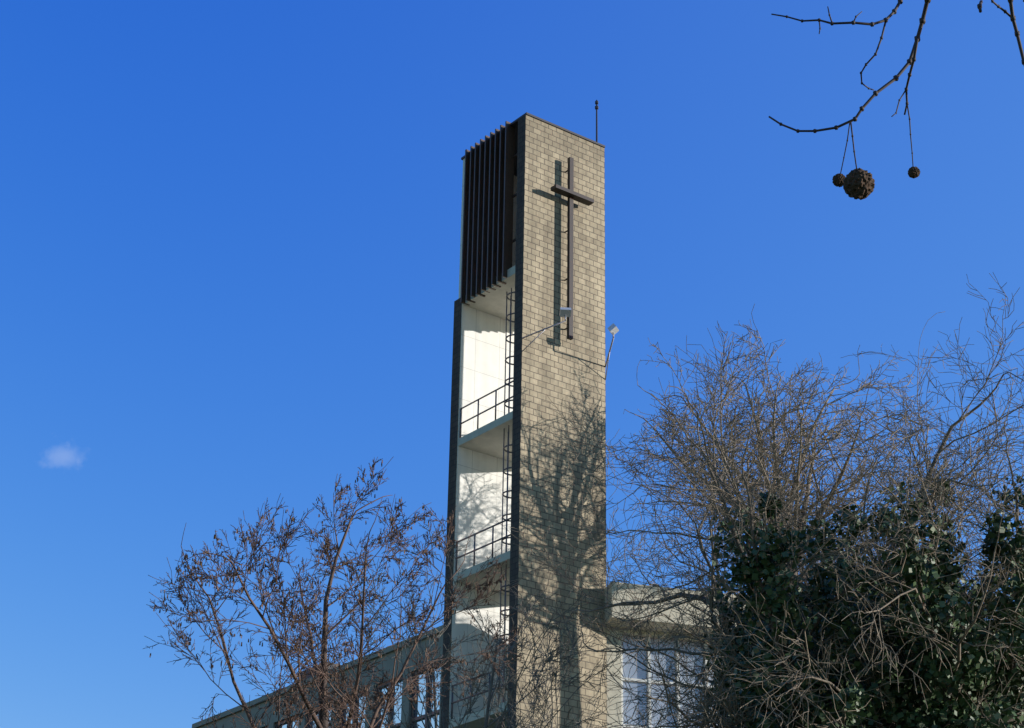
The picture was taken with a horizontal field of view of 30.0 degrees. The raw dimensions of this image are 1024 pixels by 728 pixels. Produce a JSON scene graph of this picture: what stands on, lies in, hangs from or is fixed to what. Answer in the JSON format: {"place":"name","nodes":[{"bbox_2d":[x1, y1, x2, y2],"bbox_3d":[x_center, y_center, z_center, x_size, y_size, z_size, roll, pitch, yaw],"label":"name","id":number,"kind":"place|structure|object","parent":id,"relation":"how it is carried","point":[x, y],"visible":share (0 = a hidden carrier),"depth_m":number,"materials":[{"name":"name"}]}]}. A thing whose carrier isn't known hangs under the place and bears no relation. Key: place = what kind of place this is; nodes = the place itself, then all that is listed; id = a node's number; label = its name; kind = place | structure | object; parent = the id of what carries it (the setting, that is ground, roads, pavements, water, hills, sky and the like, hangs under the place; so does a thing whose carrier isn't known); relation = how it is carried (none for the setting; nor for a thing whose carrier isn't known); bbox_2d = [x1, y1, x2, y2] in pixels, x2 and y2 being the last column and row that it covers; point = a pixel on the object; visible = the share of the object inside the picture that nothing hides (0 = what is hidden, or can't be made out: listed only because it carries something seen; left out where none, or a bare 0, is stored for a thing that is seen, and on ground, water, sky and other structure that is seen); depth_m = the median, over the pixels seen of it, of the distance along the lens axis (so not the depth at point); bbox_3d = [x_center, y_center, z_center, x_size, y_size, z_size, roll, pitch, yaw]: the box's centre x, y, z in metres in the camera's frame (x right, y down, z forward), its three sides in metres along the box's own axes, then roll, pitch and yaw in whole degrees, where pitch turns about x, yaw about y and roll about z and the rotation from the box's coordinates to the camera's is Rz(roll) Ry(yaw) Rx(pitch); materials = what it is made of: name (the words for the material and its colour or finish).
{"place":"outdoors","nodes":[
{"label":"outdoors","id":0,"kind":"place"},
{"bbox_2d":[0,0,1023,727],"label":"sky","id":1,"kind":"structure","parent":0,"point":[230,230],"materials":[{"name":"blue"}]},
{"bbox_2d":[448,115,606,727],"bbox_3d":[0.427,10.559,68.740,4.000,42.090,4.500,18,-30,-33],"label":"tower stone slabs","id":2,"kind":"structure","parent":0,"point":[557,364],"depth_m":70.83,"materials":[{"name":"beige stone"}]},
{"bbox_2d":[449,266,514,727],"bbox_3d":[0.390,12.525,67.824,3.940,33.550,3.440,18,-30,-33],"label":"balcony slabs","id":3,"kind":"structure","parent":2,"relation":"attached to","point":[486,439],"depth_m":71.58,"materials":[{"name":"grey concrete"}]},
{"bbox_2d":[451,288,514,727],"bbox_3d":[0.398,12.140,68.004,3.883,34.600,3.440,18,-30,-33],"label":"ladder and railings","id":4,"kind":"object","parent":3,"relation":"on","point":[507,519],"visible":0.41,"depth_m":69.99,"materials":[{"name":"black metal"}]},
{"bbox_2d":[449,158,516,720],"bbox_3d":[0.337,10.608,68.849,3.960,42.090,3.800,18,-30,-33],"label":"tower inner wall","id":5,"kind":"structure","parent":2,"relation":"attached to","point":[479,479],"depth_m":72.55,"materials":[{"name":"white paint"}]},
{"bbox_2d":[460,121,516,304],"bbox_3d":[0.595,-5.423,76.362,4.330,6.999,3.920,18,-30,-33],"label":"louvers","id":6,"kind":"object","parent":2,"relation":"attached to","point":[488,240],"visible":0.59,"depth_m":75.07,"materials":[{"name":"black metal"}]},
{"bbox_2d":[461,112,604,175],"bbox_3d":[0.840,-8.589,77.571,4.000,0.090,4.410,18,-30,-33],"label":"roof edge trim","id":7,"kind":"structure","parent":2,"relation":"on","point":[514,124],"depth_m":76.24,"materials":[{"name":"metal"}]},
{"bbox_2d":[595,100,598,141],"bbox_3d":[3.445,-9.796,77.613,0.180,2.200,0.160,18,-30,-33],"label":"antenna","id":8,"kind":"object","parent":7,"relation":"on","point":[596,106],"visible":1,"depth_m":77.66,"materials":[{"name":"grey metal"}]},
{"bbox_2d":[522,315,613,379],"bbox_3d":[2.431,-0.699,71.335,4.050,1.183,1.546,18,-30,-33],"label":"lamp brackets","id":9,"kind":"object","parent":2,"relation":"attached to","point":[544,329],"visible":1,"depth_m":70.68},
{"bbox_2d":[560,307,618,334],"bbox_3d":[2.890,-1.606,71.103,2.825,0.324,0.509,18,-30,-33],"label":"floodlights","id":10,"kind":"object","parent":9,"relation":"attached to","point":[564,311],"visible":1,"depth_m":70.46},
{"bbox_2d":[551,157,593,339],"bbox_3d":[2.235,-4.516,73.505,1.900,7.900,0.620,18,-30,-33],"label":"cross","id":11,"kind":"object","parent":2,"relation":"attached to","point":[570,194],"visible":1,"depth_m":73.83,"materials":[{"name":"black metal"}]},
{"bbox_2d":[559,642,701,727],"bbox_3d":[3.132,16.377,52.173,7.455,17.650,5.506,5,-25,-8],"label":"bare branches","id":12,"kind":"object","parent":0,"point":[579,713],"visible":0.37,"depth_m":54.39,"materials":[{"name":"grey plant"}]},
{"bbox_2d":[769,0,1023,173],"bbox_3d":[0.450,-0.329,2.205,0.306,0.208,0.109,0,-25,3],"label":"plane twig branches","id":13,"kind":"object","parent":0,"point":[911,60],"visible":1,"depth_m":2.20,"materials":[{"name":"brown plant"}]},
{"bbox_2d":[832,166,919,199],"bbox_3d":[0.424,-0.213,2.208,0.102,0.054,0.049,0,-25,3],"label":"seed balls","id":14,"kind":"object","parent":13,"relation":"attached to","point":[858,183],"visible":1,"depth_m":2.19},
{"label":"ground","id":15,"kind":"structure","parent":0,"visible":0},
{"bbox_2d":[192,625,442,727],"bbox_3d":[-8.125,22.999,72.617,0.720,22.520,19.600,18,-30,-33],"label":"building facade","id":16,"kind":"structure","parent":15,"relation":"on","point":[224,719],"depth_m":74.45,"materials":[{"name":"grey concrete"}]},
{"bbox_2d":[300,663,338,679],"bbox_3d":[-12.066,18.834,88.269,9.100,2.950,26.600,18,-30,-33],"label":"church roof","id":17,"kind":"structure","parent":16,"relation":"on","point":[309,675],"depth_m":77.59,"materials":[{"name":"grey"}]},
{"bbox_2d":[264,662,440,727],"bbox_3d":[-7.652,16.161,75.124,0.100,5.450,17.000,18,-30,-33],"label":"window frames","id":18,"kind":"structure","parent":16,"relation":"in","point":[379,687],"depth_m":71.34,"materials":[{"name":"white metal"}]},
{"bbox_2d":[279,667,440,727],"bbox_3d":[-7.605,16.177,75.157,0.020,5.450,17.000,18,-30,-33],"label":"window panes","id":19,"kind":"structure","parent":18,"relation":"in","point":[419,705],"depth_m":71.15,"materials":[{"name":"glass"}]},
{"bbox_2d":[143,457,525,727],"bbox_3d":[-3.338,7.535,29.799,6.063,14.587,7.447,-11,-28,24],"label":"maple tree","id":20,"kind":"object","parent":15,"relation":"on","point":[321,721],"visible":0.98,"depth_m":30.89,"materials":[{"name":"brown plant"}]},
{"bbox_2d":[289,552,560,727],"bbox_3d":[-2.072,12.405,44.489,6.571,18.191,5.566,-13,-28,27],"label":"bare shrub","id":21,"kind":"object","parent":15,"relation":"on","point":[420,654],"visible":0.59,"depth_m":46.69,"materials":[{"name":"brown plant"}]},
{"bbox_2d":[347,510,634,727],"bbox_3d":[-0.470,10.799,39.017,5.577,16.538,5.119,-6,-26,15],"label":"bare shrub","id":22,"kind":"object","parent":15,"relation":"on","point":[491,685],"visible":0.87,"depth_m":41.13,"materials":[{"name":"brown plant"}]},
{"bbox_2d":[440,115,606,727],"bbox_3d":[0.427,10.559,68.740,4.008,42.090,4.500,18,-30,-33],"label":"tower corner columns","id":23,"kind":"structure","parent":15,"relation":"on","point":[515,478],"depth_m":70.89,"materials":[{"name":"black concrete"}]},
{"bbox_2d":[444,572,666,727],"bbox_3d":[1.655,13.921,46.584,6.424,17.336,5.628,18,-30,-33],"label":"bare shrub","id":24,"kind":"object","parent":15,"relation":"on","point":[545,683],"visible":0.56,"depth_m":48.47,"materials":[{"name":"brown plant"}]},
{"bbox_2d":[491,273,1023,727],"bbox_3d":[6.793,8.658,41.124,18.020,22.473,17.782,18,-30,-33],"label":"tree","id":25,"kind":"object","parent":15,"relation":"on","point":[702,708],"visible":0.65,"depth_m":38.31,"materials":[{"name":"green plant"}]},
{"bbox_2d":[699,473,1023,727],"bbox_3d":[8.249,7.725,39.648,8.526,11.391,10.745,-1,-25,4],"label":"ivy","id":26,"kind":"object","parent":25,"relation":"attached to","point":[748,573],"visible":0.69,"depth_m":37.09,"materials":[{"name":"green plant"}]},
{"bbox_2d":[606,304,1017,586],"bbox_3d":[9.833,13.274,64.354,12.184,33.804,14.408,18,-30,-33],"label":"tall tree","id":27,"kind":"object","parent":15,"relation":"on","point":[799,440],"visible":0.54,"depth_m":67.91,"materials":[{"name":"brown plant"}]},
{"bbox_2d":[607,626,1022,727],"bbox_3d":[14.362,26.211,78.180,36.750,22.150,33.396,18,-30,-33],"label":"church wall","id":28,"kind":"structure","parent":15,"relation":"on","point":[612,692],"depth_m":68.24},
{"bbox_2d":[621,635,713,727],"bbox_3d":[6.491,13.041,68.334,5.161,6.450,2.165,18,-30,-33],"label":"church front window frames","id":29,"kind":"structure","parent":28,"relation":"in","point":[650,681],"depth_m":68.53,"materials":[{"name":"white metal"}]},
{"bbox_2d":[623,635,743,727],"bbox_3d":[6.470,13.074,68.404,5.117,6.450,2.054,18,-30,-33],"label":"window glass","id":30,"kind":"object","parent":29,"relation":"in","point":[640,673],"depth_m":68.77,"materials":[{"name":"glass"}]},
{"bbox_2d":[605,582,1023,657],"bbox_3d":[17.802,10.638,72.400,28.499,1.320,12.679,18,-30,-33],"label":"church front fascia","id":31,"kind":"structure","parent":28,"relation":"attached to","point":[657,621],"depth_m":68.57,"materials":[{"name":"beige concrete"}]}
]}

